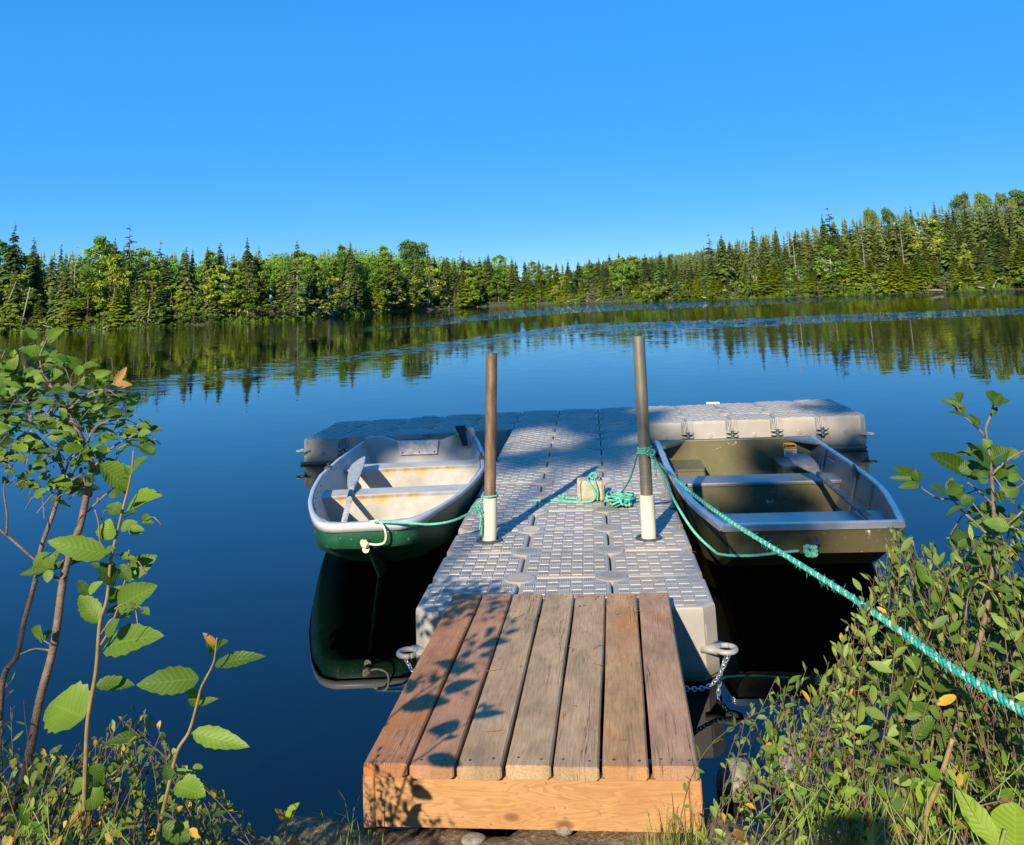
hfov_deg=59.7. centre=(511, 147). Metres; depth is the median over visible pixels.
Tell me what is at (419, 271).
spruce tree
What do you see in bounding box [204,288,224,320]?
spruce tree
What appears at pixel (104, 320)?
shore shrub
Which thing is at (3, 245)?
broadleaf tree
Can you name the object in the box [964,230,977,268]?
spruce tree
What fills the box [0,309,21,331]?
shore shrub
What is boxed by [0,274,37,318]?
broadleaf tree
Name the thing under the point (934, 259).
spruce tree
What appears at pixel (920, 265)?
cedar tree
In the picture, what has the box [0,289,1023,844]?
lake water
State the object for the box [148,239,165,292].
spruce tree
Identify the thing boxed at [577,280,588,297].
spruce tree
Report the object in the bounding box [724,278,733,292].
spruce tree
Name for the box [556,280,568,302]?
cedar tree
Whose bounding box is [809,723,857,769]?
boulder
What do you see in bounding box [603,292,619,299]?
shore shrub
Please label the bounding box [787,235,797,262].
spruce tree
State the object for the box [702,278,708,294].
spruce tree
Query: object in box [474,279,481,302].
spruce tree
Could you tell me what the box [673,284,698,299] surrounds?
shore shrub
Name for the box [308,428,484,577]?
rowing boat
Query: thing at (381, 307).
cedar tree
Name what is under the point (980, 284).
shore shrub
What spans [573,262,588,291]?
spruce tree
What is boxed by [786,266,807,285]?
birch tree
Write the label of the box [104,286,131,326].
cedar tree
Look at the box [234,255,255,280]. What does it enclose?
broadleaf tree
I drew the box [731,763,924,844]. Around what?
broadleaf herb
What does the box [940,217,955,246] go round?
spruce tree
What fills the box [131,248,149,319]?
spruce tree
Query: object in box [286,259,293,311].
spruce tree
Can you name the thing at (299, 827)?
ground
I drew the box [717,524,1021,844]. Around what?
willow shrub
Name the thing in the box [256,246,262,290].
spruce tree
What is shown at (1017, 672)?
willow shrub
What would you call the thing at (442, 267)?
spruce tree
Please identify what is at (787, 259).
spruce tree
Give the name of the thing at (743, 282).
cedar tree
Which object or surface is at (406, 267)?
broadleaf tree
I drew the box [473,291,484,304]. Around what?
shore shrub
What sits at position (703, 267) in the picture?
spruce tree
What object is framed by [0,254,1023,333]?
hills
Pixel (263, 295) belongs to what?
spruce tree
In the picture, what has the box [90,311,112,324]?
shore shrub
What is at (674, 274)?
spruce tree
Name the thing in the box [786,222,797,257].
dead tree
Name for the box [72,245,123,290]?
broadleaf tree
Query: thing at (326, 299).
spruce tree
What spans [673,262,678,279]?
spruce tree
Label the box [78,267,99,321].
spruce tree
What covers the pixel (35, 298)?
broadleaf tree
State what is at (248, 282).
birch tree
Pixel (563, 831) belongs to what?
stone
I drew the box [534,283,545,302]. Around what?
cedar tree
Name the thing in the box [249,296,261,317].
spruce tree
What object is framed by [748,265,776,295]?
cedar tree
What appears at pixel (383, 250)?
broadleaf tree
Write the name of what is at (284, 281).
spruce tree
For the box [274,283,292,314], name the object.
spruce tree
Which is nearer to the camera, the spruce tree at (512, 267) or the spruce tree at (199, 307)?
the spruce tree at (199, 307)
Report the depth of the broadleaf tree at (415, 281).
122.67 m
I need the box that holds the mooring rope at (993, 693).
[655,458,1023,718]
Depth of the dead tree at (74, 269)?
96.80 m
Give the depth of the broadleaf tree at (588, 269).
135.13 m
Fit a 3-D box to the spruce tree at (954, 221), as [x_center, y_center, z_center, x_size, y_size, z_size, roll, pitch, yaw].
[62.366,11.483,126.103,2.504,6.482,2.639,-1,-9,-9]
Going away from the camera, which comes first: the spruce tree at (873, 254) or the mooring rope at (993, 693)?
the mooring rope at (993, 693)
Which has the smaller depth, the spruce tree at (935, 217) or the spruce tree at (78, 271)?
the spruce tree at (78, 271)
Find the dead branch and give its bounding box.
[20,287,30,328]
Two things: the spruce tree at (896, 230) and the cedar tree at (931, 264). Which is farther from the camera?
the spruce tree at (896, 230)
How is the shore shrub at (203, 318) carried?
on the hills at (497, 303)
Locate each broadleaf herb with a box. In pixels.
[0,786,129,844]
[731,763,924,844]
[860,750,1023,844]
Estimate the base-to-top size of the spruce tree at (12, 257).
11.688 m
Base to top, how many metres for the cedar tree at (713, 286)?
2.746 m
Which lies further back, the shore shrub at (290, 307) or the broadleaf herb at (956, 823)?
the shore shrub at (290, 307)
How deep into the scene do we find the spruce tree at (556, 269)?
142.10 m
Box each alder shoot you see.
[43,438,163,844]
[137,633,265,844]
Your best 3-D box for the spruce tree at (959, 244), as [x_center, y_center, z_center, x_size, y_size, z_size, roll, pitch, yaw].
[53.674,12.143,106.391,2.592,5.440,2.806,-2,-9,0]
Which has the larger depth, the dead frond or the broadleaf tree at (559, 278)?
the broadleaf tree at (559, 278)
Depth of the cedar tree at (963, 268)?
96.32 m
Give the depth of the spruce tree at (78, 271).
102.08 m
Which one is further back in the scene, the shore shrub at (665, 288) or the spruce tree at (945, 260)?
the shore shrub at (665, 288)
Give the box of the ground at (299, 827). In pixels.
[256,787,984,844]
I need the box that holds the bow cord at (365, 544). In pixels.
[360,520,386,548]
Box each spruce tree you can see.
[0,225,32,326]
[0,270,27,327]
[23,235,48,308]
[26,298,47,327]
[28,255,47,320]
[42,256,56,305]
[43,276,63,324]
[47,267,83,324]
[53,244,63,299]
[59,254,70,296]
[72,255,81,298]
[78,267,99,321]
[83,295,102,323]
[102,238,123,314]
[118,228,143,311]
[120,286,130,313]
[126,269,133,314]
[129,283,140,320]
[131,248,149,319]
[133,292,152,322]
[144,263,152,299]
[144,282,174,323]
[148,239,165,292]
[155,255,178,314]
[172,245,198,305]
[173,292,186,318]
[175,261,184,295]
[182,297,197,321]
[189,248,198,306]
[196,291,208,317]
[198,247,221,307]
[199,275,211,318]
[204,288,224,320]
[211,243,229,306]
[218,272,241,315]
[234,265,253,314]
[239,238,258,310]
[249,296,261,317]
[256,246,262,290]
[257,271,273,313]
[269,279,281,314]
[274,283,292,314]
[276,256,294,299]
[283,240,312,314]
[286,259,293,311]
[288,284,295,313]
[289,272,307,312]
[305,276,324,312]
[319,288,333,313]
[320,266,336,296]
[325,280,337,305]
[334,277,346,307]
[341,251,362,299]
[343,241,361,298]
[345,261,356,305]
[345,270,364,309]
[346,290,353,309]
[360,288,373,308]
[368,260,378,294]
[384,277,391,307]
[385,261,406,308]
[387,289,400,308]
[396,273,409,304]
[409,254,420,303]
[410,266,430,305]
[412,272,425,306]
[422,247,433,302]
[424,254,436,301]
[430,287,443,305]
[431,258,439,297]
[437,284,445,305]
[438,259,445,278]
[440,265,450,302]
[441,257,456,301]
[443,273,453,304]
[451,281,460,303]
[452,258,459,279]
[453,269,459,291]
[456,251,461,275]
[458,256,471,294]
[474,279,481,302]
[480,254,497,298]
[480,257,486,285]
[480,283,490,301]
[489,275,500,301]
[499,281,508,301]
[504,271,520,300]
[506,260,519,291]
[514,260,520,284]
[514,280,522,298]
[520,262,530,288]
[535,269,545,293]
[535,276,547,295]
[554,265,560,281]
[562,263,574,286]
[563,275,572,298]
[569,270,578,297]
[572,285,577,297]
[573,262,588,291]
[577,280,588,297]
[583,274,592,298]
[589,265,600,293]
[592,278,598,297]
[597,270,607,295]
[600,284,609,298]
[602,261,610,287]
[606,263,621,293]
[606,274,617,293]
[607,255,612,275]
[608,284,615,297]
[622,283,628,296]
[623,269,636,293]
[634,264,639,288]
[638,260,654,284]
[641,252,648,268]
[642,266,651,289]
[648,258,654,275]
[652,262,657,283]
[653,252,669,286]
[655,278,668,297]
[658,268,665,286]
[664,273,674,293]
[666,256,674,278]
[671,268,675,281]
[672,281,681,296]
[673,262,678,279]
[675,268,684,287]
[685,266,694,285]
[693,266,702,285]
[699,255,705,284]
[701,256,719,287]
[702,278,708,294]
[704,234,717,273]
[714,235,734,288]
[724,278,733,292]
[726,240,740,278]
[729,254,737,282]
[733,241,741,275]
[742,263,748,283]
[746,240,752,275]
[746,247,758,282]
[750,229,760,278]
[758,235,770,270]
[762,263,770,279]
[769,227,781,272]
[777,260,783,279]
[778,272,789,290]
[779,245,797,283]
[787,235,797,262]
[791,254,797,276]
[792,234,802,259]
[797,245,806,282]
[804,227,814,271]
[807,244,820,279]
[810,237,826,276]
[818,214,829,250]
[819,270,828,289]
[823,241,833,283]
[824,208,843,249]
[827,229,849,276]
[827,265,841,291]
[828,224,848,259]
[844,225,858,255]
[850,274,856,286]
[855,221,860,242]
[857,250,867,271]
[869,247,876,268]
[872,239,886,273]
[884,227,893,250]
[892,221,901,258]
[900,238,908,260]
[909,207,916,239]
[915,249,924,268]
[921,241,933,268]
[922,226,937,253]
[931,200,943,246]
[932,252,938,267]
[936,263,948,288]
[937,229,959,266]
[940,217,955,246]
[941,211,950,236]
[946,250,963,281]
[950,208,958,234]
[950,225,960,250]
[954,229,968,264]
[961,212,973,241]
[962,206,969,233]
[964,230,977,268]
[971,243,978,267]
[975,253,987,280]
[976,243,989,266]
[982,208,992,227]
[983,230,998,263]
[988,225,1010,262]
[989,253,1011,283]
[997,238,1008,267]
[1003,247,1010,272]
[1009,226,1020,264]
[1017,236,1023,255]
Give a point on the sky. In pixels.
(552, 133)
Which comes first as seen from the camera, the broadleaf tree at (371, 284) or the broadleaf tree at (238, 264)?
the broadleaf tree at (238, 264)
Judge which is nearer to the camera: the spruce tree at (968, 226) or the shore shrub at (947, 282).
the shore shrub at (947, 282)
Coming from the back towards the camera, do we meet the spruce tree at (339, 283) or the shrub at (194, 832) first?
the spruce tree at (339, 283)
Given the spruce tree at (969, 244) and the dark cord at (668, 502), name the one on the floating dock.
the dark cord at (668, 502)
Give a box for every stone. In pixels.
[461,832,485,844]
[555,826,572,836]
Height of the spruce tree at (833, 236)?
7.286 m
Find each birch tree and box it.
[79,235,122,312]
[233,272,260,310]
[747,269,762,287]
[785,268,794,286]
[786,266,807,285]
[812,245,849,280]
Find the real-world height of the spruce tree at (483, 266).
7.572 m
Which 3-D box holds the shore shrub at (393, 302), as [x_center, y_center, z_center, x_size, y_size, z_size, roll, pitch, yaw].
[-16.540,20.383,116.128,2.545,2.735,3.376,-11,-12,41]
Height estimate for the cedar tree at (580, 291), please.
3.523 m
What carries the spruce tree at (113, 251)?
on the hills at (497, 303)
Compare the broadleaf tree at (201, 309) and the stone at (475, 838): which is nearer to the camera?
the stone at (475, 838)
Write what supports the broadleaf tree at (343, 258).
on the hills at (497, 303)
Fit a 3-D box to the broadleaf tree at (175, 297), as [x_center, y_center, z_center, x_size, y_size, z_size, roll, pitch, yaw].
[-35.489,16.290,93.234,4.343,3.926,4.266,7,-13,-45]
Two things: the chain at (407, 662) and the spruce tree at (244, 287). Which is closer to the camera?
the chain at (407, 662)
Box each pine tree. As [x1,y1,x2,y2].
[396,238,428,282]
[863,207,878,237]
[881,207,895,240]
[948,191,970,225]
[973,191,991,223]
[994,192,1011,222]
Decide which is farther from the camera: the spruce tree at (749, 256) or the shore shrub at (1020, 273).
the spruce tree at (749, 256)
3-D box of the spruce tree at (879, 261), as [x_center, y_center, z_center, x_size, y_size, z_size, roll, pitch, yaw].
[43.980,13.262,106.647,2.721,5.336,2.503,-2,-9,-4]
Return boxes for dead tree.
[74,247,77,296]
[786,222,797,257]
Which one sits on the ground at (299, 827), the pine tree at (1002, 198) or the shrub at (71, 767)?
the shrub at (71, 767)
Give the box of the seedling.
[275,803,300,844]
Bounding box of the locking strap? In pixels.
[453,425,467,445]
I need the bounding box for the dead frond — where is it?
[962,798,1017,844]
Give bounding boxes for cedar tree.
[59,296,88,327]
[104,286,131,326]
[370,280,389,312]
[399,277,418,310]
[454,272,476,307]
[516,280,528,300]
[522,280,537,302]
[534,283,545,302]
[544,274,561,299]
[544,278,553,299]
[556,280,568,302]
[575,277,586,300]
[629,282,638,296]
[635,280,644,298]
[648,282,657,297]
[678,278,694,297]
[690,277,697,296]
[692,280,704,297]
[704,277,717,295]
[715,279,725,296]
[736,279,747,294]
[745,272,756,293]
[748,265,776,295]
[765,263,784,291]
[790,275,802,293]
[802,269,819,288]
[804,271,816,290]
[817,270,834,292]
[836,265,849,287]
[841,246,869,288]
[863,259,879,285]
[872,267,884,286]
[878,258,906,293]
[894,256,903,277]
[896,264,918,291]
[907,258,929,289]
[909,256,932,288]
[922,262,931,278]
[927,264,942,288]
[928,261,943,273]
[946,265,965,288]
[958,259,978,284]
[964,264,979,286]
[983,266,996,284]
[1005,245,1023,285]
[1006,261,1019,284]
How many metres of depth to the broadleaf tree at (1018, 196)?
127.95 m
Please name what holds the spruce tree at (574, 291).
on the hills at (497, 303)
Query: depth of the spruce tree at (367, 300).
113.02 m
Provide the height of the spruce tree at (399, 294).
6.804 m
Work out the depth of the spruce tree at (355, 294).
110.67 m
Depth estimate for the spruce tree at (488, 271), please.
142.53 m
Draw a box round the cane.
[915,643,954,843]
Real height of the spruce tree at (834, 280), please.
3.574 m
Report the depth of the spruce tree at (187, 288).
95.09 m
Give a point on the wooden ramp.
(423, 736)
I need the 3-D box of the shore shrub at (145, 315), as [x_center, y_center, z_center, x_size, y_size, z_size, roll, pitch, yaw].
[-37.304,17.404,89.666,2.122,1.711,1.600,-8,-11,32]
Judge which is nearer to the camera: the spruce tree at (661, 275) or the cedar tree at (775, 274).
the cedar tree at (775, 274)
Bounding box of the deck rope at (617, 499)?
[529,453,639,507]
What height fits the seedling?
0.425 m
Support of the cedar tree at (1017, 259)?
on the hills at (497, 303)
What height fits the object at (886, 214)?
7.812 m
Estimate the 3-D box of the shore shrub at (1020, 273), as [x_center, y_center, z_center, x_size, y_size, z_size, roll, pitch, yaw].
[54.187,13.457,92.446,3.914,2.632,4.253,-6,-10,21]
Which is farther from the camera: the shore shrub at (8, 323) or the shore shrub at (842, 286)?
the shore shrub at (842, 286)
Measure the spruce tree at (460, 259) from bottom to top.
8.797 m
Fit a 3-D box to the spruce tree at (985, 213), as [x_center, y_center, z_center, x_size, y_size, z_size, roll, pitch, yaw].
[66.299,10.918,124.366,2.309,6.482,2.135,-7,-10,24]
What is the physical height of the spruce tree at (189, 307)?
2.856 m
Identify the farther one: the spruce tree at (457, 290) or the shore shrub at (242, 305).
the spruce tree at (457, 290)
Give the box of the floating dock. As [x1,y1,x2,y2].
[296,399,874,681]
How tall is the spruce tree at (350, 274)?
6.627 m
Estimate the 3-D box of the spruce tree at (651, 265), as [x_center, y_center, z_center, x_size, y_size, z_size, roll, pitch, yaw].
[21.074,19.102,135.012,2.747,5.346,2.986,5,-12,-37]
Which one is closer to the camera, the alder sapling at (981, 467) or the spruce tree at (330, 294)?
the alder sapling at (981, 467)
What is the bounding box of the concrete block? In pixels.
[577,476,604,501]
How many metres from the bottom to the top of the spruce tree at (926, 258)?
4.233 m
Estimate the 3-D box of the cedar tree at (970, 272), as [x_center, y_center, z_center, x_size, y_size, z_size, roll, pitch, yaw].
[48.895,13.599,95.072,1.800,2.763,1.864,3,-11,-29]
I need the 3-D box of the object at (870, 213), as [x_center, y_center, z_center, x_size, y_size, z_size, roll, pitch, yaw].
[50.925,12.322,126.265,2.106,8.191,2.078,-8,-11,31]
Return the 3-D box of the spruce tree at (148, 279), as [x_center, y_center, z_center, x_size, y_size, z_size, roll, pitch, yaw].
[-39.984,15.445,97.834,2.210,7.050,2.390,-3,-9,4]
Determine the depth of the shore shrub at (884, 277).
96.89 m
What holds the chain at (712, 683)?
hanging from the floating dock
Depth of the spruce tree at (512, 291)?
137.67 m
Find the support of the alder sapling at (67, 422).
on the ground at (299, 827)
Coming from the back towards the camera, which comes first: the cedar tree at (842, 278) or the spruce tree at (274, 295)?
the cedar tree at (842, 278)
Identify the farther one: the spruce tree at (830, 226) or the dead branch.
the spruce tree at (830, 226)
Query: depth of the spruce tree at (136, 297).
91.42 m
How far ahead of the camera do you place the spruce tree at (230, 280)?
97.27 m
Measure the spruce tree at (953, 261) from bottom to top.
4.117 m
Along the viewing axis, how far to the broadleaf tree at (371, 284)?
114.95 m
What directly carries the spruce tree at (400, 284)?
on the hills at (497, 303)
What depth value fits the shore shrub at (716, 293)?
108.67 m
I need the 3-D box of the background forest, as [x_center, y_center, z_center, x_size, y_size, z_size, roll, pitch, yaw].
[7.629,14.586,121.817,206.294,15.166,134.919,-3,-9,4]
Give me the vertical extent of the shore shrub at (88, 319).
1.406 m
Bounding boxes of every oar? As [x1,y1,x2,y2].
[341,456,365,521]
[788,454,874,519]
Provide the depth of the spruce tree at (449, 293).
130.64 m
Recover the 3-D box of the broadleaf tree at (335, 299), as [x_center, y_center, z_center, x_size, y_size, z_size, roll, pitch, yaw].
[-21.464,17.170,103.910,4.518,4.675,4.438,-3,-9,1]
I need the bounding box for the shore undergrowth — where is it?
[0,281,1023,333]
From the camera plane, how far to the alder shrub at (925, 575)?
1.90 m
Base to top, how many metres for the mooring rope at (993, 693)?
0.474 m
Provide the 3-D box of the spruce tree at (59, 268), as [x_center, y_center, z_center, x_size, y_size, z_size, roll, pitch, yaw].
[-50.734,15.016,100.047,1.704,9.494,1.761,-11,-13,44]
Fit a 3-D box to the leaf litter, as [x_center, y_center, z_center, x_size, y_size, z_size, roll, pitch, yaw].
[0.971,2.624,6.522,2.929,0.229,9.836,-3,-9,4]
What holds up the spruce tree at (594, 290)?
on the hills at (497, 303)
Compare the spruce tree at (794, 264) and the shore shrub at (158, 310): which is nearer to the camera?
the shore shrub at (158, 310)
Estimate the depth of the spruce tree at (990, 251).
108.54 m
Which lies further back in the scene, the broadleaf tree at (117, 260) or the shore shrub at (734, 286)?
the shore shrub at (734, 286)
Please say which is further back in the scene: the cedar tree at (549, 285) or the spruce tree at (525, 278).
the spruce tree at (525, 278)
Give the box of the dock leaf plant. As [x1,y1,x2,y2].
[954,788,1023,844]
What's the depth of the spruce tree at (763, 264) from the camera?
116.25 m
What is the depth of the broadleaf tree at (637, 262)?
130.67 m
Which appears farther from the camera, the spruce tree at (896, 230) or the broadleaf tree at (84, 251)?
the spruce tree at (896, 230)
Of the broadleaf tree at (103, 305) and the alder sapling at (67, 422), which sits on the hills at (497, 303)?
the broadleaf tree at (103, 305)
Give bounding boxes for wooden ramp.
[363,592,704,834]
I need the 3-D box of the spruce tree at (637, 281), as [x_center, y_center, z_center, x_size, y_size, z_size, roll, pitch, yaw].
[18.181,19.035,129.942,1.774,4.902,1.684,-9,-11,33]
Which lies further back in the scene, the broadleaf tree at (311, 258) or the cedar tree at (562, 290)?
the cedar tree at (562, 290)
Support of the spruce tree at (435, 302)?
on the hills at (497, 303)
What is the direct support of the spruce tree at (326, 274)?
on the hills at (497, 303)
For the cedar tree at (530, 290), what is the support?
on the hills at (497, 303)
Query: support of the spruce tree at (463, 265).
on the hills at (497, 303)
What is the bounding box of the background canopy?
[2,246,510,296]
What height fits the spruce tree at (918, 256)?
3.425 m
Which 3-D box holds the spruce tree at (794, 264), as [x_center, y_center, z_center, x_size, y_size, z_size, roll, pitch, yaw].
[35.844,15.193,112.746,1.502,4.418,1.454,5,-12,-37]
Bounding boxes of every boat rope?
[374,492,497,535]
[637,445,818,557]
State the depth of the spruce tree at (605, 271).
136.66 m
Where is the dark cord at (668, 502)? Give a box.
[655,500,683,503]
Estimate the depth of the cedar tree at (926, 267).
97.65 m
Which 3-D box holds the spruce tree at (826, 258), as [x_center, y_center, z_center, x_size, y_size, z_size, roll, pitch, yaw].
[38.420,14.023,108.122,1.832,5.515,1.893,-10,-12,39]
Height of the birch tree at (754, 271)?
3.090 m
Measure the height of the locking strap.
0.197 m
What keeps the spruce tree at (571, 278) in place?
on the hills at (497, 303)
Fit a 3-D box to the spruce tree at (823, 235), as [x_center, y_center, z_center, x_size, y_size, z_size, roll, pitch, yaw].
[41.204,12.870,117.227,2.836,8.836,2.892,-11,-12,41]
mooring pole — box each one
[476,353,502,543]
[633,336,661,541]
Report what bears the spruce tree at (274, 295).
on the hills at (497, 303)
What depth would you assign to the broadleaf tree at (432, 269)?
128.19 m
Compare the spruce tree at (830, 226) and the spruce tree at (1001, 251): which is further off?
the spruce tree at (830, 226)
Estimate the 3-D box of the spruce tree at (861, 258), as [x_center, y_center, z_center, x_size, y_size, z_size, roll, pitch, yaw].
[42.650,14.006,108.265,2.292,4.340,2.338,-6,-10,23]
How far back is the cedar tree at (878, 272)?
100.45 m
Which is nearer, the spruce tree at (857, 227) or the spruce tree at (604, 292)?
the spruce tree at (604, 292)
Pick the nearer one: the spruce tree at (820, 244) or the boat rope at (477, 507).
the boat rope at (477, 507)
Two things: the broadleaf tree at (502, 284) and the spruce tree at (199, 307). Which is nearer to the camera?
the spruce tree at (199, 307)
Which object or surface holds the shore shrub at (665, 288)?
on the hills at (497, 303)
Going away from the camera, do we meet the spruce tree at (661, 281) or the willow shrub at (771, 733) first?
the willow shrub at (771, 733)
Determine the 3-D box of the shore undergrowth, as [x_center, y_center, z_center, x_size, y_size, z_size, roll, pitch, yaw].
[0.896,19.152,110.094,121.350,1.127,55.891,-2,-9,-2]
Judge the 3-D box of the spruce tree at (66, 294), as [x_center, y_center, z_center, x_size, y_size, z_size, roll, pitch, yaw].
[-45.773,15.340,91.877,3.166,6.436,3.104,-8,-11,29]
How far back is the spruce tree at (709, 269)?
116.91 m
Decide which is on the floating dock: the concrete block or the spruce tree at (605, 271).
the concrete block
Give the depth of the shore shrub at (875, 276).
97.15 m
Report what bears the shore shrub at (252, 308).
on the hills at (497, 303)
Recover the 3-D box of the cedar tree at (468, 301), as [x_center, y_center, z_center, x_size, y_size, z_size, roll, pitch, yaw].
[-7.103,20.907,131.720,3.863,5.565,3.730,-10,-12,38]
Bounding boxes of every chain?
[404,659,413,671]
[685,655,729,691]
[715,656,726,699]
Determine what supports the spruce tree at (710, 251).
on the hills at (497, 303)
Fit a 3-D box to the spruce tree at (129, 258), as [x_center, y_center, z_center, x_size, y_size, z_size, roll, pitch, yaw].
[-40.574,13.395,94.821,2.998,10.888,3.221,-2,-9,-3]
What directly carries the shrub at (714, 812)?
on the ground at (299, 827)
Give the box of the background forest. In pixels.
[2,196,1023,308]
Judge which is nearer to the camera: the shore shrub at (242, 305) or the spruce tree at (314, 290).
the shore shrub at (242, 305)
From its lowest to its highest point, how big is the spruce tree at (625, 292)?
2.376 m
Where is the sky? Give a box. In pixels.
[0,0,1023,296]
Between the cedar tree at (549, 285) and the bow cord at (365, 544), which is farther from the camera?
the cedar tree at (549, 285)
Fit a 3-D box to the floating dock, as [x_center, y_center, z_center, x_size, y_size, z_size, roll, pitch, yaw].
[0.571,3.061,7.980,6.615,0.514,7.557,-3,-9,4]
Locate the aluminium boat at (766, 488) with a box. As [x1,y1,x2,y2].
[655,436,904,565]
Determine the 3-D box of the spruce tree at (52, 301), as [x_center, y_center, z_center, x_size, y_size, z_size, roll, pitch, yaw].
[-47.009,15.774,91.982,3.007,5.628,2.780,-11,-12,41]
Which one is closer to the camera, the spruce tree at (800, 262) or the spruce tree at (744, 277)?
the spruce tree at (800, 262)
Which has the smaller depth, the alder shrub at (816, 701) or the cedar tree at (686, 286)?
the alder shrub at (816, 701)
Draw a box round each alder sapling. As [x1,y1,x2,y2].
[0,327,162,843]
[889,390,1023,836]
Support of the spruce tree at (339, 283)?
on the hills at (497, 303)
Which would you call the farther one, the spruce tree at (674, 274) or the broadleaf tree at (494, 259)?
the broadleaf tree at (494, 259)
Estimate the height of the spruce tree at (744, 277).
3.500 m
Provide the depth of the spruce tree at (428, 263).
132.82 m
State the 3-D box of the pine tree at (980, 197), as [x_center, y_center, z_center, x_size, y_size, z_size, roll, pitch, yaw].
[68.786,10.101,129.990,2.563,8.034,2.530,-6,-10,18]
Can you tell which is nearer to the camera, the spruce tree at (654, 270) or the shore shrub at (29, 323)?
the shore shrub at (29, 323)
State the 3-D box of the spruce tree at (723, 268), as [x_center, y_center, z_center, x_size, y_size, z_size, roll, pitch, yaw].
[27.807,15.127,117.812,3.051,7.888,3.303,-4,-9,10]
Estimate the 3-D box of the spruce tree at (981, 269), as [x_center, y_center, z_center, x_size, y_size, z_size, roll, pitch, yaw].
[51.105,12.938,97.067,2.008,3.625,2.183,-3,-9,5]
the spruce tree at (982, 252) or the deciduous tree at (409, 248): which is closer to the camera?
the spruce tree at (982, 252)
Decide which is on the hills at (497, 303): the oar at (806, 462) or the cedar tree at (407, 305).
the cedar tree at (407, 305)
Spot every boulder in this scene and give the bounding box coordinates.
[716,757,756,802]
[771,732,834,800]
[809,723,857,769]
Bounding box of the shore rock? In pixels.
[326,310,333,316]
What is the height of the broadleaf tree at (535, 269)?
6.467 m
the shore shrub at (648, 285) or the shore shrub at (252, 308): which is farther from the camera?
the shore shrub at (648, 285)
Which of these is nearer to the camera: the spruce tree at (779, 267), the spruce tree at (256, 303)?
the spruce tree at (256, 303)
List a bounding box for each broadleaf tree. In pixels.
[0,240,25,274]
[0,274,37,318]
[17,288,46,321]
[20,254,55,285]
[63,268,109,323]
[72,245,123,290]
[85,281,123,315]
[90,254,134,312]
[92,247,126,319]
[130,270,169,311]
[131,247,161,295]
[152,285,187,319]
[182,296,204,318]
[194,263,215,296]
[195,249,223,277]
[199,265,249,315]
[220,281,255,314]
[228,260,261,291]
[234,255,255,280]
[252,257,277,296]
[282,251,318,289]
[299,252,326,297]
[316,275,346,306]
[329,244,349,302]
[366,268,390,299]
[367,244,395,287]
[379,257,399,289]
[400,257,414,285]
[402,277,426,303]
[410,266,445,303]
[463,270,480,300]
[469,267,485,289]
[488,274,508,301]
[491,255,509,287]
[523,260,541,285]
[540,265,558,292]
[552,276,573,296]
[579,263,600,296]
[608,257,634,295]
[623,255,642,283]
[897,218,954,257]
[958,243,973,269]
[1007,189,1023,221]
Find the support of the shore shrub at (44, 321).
on the hills at (497, 303)
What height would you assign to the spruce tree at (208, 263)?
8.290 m
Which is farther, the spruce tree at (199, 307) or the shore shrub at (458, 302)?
the shore shrub at (458, 302)
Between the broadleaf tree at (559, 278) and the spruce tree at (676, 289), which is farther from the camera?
the broadleaf tree at (559, 278)
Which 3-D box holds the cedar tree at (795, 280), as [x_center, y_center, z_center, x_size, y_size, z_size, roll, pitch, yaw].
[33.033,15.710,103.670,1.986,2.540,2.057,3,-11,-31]
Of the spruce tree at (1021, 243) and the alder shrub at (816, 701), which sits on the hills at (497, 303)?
the spruce tree at (1021, 243)
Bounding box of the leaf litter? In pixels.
[373,412,923,844]
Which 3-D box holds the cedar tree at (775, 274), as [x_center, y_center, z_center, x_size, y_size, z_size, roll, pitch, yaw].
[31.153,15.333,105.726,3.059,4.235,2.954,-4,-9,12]
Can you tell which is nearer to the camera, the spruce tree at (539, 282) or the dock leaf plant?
the dock leaf plant
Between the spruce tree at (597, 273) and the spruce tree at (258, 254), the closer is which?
the spruce tree at (258, 254)
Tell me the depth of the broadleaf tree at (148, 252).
104.59 m
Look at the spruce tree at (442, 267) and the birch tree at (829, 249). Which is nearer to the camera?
the birch tree at (829, 249)
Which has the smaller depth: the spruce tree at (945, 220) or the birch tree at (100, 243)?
the birch tree at (100, 243)
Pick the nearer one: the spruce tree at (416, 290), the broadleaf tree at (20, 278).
the broadleaf tree at (20, 278)
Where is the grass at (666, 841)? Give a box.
[305,791,787,844]
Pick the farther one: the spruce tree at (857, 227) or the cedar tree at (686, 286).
the spruce tree at (857, 227)
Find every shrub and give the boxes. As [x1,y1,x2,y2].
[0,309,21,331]
[0,316,13,331]
[0,673,41,844]
[0,735,176,844]
[0,739,124,844]
[12,705,251,844]
[16,319,42,330]
[33,318,53,330]
[55,315,79,329]
[83,316,97,326]
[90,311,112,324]
[101,309,133,327]
[102,732,279,844]
[131,313,150,326]
[152,305,180,324]
[159,303,186,321]
[182,312,206,323]
[198,310,220,323]
[227,302,257,319]
[235,299,273,320]
[248,297,289,317]
[285,306,301,316]
[301,299,330,317]
[330,294,353,311]
[360,292,390,310]
[381,295,399,310]
[445,297,460,306]
[450,291,478,301]
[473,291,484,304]
[529,290,551,303]
[550,285,571,301]
[578,289,599,301]
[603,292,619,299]
[631,282,656,297]
[641,284,673,298]
[651,279,682,296]
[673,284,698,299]
[673,626,905,844]
[697,676,897,844]
[708,288,724,298]
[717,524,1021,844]
[722,281,744,295]
[737,281,757,295]
[746,277,777,292]
[754,623,927,844]
[785,282,809,293]
[809,282,830,295]
[822,526,1023,844]
[829,281,856,293]
[845,528,1023,844]
[855,273,889,292]
[873,505,1023,844]
[875,276,901,291]
[916,281,932,290]
[926,270,958,288]
[959,276,980,286]
[973,280,991,288]
[996,275,1016,285]
[997,267,1023,287]
[1016,270,1023,281]

